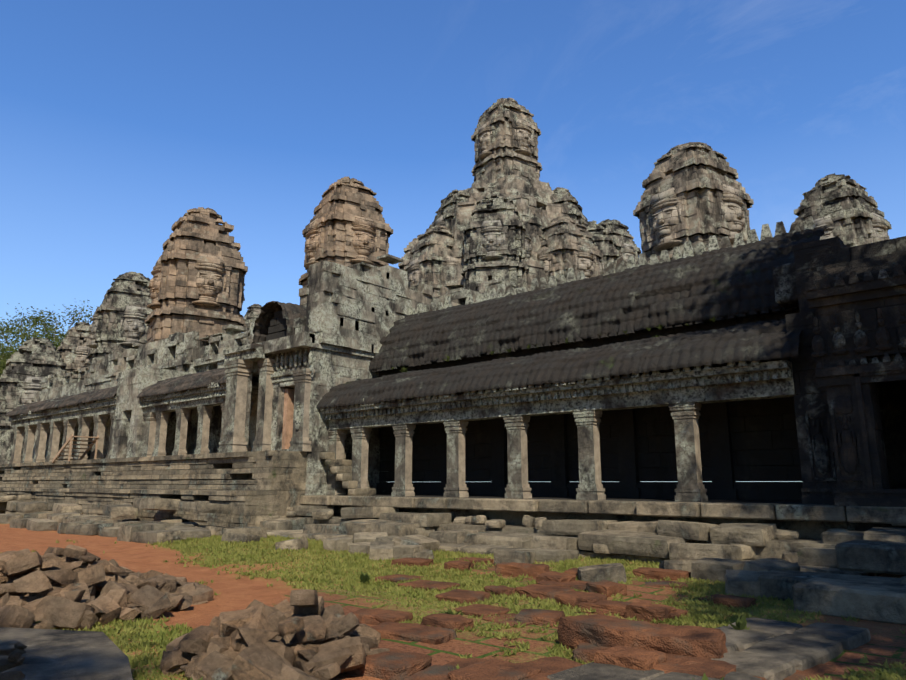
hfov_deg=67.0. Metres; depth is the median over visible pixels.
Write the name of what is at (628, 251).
tower faces
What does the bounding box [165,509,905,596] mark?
loose blocks
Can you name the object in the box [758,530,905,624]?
step blocks
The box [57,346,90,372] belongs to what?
tower faces
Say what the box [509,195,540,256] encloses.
carved stone face
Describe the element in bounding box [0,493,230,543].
ruin blocks
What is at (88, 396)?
roof
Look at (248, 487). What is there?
platform
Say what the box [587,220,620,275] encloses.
tower
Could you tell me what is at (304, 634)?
rubble pile
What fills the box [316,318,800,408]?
gallery roof
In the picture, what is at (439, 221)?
faces
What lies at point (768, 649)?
flat stone slab
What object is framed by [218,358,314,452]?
entrance pillars
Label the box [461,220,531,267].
carved stone faces
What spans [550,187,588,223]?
tower
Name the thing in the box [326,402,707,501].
gallery pillars
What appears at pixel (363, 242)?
tower faces
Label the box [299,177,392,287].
face tower
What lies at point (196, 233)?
face tower
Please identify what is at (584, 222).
faces
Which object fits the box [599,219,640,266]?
face tower
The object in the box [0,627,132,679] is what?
slab
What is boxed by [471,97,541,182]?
central spire
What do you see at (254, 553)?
grass
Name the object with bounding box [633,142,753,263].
face tower
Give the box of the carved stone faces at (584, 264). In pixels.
[536,245,594,283]
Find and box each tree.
[0,300,96,357]
[0,303,65,351]
[0,318,64,376]
[0,336,22,375]
[39,324,64,343]
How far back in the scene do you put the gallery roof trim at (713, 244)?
22.50 m
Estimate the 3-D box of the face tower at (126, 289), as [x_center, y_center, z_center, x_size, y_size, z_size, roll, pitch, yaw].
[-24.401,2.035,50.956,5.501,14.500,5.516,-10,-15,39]
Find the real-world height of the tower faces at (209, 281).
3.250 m
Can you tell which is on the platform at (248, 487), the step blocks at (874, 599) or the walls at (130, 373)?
the walls at (130, 373)
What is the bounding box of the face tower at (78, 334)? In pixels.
[58,322,91,379]
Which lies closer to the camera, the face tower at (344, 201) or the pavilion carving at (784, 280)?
the pavilion carving at (784, 280)
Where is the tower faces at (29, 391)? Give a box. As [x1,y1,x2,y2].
[18,376,47,414]
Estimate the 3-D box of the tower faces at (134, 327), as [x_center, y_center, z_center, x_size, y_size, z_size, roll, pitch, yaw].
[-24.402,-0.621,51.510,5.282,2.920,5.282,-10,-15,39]
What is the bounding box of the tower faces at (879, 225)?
[814,212,888,241]
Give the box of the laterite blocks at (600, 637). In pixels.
[343,557,835,679]
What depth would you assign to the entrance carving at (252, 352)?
27.30 m
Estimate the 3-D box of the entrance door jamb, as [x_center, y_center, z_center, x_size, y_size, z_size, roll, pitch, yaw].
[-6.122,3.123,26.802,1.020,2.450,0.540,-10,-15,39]
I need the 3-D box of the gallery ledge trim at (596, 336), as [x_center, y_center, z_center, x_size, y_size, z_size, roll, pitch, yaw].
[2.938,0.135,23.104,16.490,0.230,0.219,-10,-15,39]
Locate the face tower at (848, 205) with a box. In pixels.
[788,173,891,247]
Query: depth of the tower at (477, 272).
43.89 m
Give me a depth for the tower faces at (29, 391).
52.39 m
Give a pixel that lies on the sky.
(119, 119)
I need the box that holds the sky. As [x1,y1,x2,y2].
[0,0,905,481]
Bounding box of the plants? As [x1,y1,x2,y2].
[34,316,749,679]
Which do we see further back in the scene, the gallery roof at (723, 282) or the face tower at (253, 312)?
the face tower at (253, 312)
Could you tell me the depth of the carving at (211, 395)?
34.11 m
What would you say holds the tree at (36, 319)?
on the ground at (887, 641)
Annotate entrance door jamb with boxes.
[282,389,294,448]
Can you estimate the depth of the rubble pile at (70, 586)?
8.74 m
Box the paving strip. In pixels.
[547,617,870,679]
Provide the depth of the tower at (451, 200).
49.25 m
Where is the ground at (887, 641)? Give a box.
[0,524,905,679]
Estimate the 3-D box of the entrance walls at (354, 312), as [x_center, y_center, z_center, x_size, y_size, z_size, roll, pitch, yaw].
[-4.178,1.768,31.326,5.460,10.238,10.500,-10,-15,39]
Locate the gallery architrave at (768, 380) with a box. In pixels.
[322,360,794,429]
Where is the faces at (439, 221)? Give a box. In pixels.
[434,215,444,225]
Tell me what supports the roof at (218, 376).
attached to the walls at (130, 373)
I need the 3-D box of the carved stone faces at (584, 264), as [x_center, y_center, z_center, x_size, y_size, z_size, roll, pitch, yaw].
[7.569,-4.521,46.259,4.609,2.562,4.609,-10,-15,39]
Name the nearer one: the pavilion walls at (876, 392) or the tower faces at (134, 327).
the pavilion walls at (876, 392)
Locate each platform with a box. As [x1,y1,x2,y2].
[0,450,375,526]
[224,495,905,575]
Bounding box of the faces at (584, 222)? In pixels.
[580,217,587,230]
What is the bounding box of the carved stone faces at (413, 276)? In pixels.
[408,256,458,288]
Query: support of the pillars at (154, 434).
on the platform at (248, 487)
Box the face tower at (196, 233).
[145,207,247,342]
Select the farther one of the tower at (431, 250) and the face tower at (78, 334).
the face tower at (78, 334)
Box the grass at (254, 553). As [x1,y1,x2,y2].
[31,534,905,679]
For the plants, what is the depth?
8.64 m
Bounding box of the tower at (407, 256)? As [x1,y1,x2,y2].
[398,234,420,269]
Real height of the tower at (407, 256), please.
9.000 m
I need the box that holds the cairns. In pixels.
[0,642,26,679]
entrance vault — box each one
[251,301,305,343]
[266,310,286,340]
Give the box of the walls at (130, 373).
[32,278,529,460]
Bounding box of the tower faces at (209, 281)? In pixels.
[147,253,244,316]
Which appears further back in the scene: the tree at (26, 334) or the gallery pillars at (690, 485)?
the tree at (26, 334)
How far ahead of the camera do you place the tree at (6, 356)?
72.91 m
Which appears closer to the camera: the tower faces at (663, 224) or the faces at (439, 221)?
the tower faces at (663, 224)
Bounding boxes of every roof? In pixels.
[5,386,116,416]
[137,368,226,397]
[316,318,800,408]
[369,226,827,370]
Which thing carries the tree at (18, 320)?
on the ground at (887, 641)
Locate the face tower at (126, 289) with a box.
[86,272,153,372]
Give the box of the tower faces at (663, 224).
[649,183,746,250]
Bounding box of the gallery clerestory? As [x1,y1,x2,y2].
[379,308,799,376]
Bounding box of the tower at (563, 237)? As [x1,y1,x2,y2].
[537,216,602,280]
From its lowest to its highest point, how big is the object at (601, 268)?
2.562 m
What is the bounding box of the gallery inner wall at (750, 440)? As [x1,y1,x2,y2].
[338,357,802,503]
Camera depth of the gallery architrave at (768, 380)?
18.96 m
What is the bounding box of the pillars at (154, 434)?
[9,401,253,463]
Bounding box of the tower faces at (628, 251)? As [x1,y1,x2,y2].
[622,243,635,265]
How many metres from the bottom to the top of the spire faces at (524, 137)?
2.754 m
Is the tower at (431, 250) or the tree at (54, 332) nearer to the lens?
the tower at (431, 250)
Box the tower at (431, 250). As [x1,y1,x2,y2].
[404,226,455,296]
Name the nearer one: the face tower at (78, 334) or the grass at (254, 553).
the grass at (254, 553)
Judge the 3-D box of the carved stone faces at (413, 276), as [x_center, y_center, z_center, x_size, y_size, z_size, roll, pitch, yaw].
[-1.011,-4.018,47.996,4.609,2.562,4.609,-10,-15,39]
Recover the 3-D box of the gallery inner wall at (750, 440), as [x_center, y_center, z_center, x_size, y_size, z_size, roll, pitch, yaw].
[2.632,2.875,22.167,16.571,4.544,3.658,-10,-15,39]
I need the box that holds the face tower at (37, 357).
[0,337,67,463]
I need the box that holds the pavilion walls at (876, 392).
[785,236,905,530]
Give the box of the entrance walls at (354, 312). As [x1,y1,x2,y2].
[244,254,465,494]
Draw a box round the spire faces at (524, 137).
[478,118,532,159]
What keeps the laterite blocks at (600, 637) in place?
on the ground at (887, 641)
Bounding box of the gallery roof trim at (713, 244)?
[320,216,821,410]
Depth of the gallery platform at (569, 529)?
16.19 m
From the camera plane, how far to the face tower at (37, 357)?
52.84 m
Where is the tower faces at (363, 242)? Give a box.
[304,215,376,268]
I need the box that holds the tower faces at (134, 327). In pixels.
[87,305,148,347]
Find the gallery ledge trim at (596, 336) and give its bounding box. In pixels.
[372,307,798,372]
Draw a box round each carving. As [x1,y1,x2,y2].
[8,382,251,427]
[222,332,314,430]
[772,262,905,480]
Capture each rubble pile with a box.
[0,544,213,630]
[160,589,389,679]
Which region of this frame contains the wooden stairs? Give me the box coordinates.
[52,434,98,462]
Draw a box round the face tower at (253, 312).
[244,304,261,331]
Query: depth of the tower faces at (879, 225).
34.28 m
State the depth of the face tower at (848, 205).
34.67 m
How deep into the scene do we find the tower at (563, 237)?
44.97 m
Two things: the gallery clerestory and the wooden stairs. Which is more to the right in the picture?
the gallery clerestory
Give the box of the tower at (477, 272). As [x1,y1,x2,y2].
[461,192,528,292]
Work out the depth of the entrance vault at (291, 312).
28.98 m

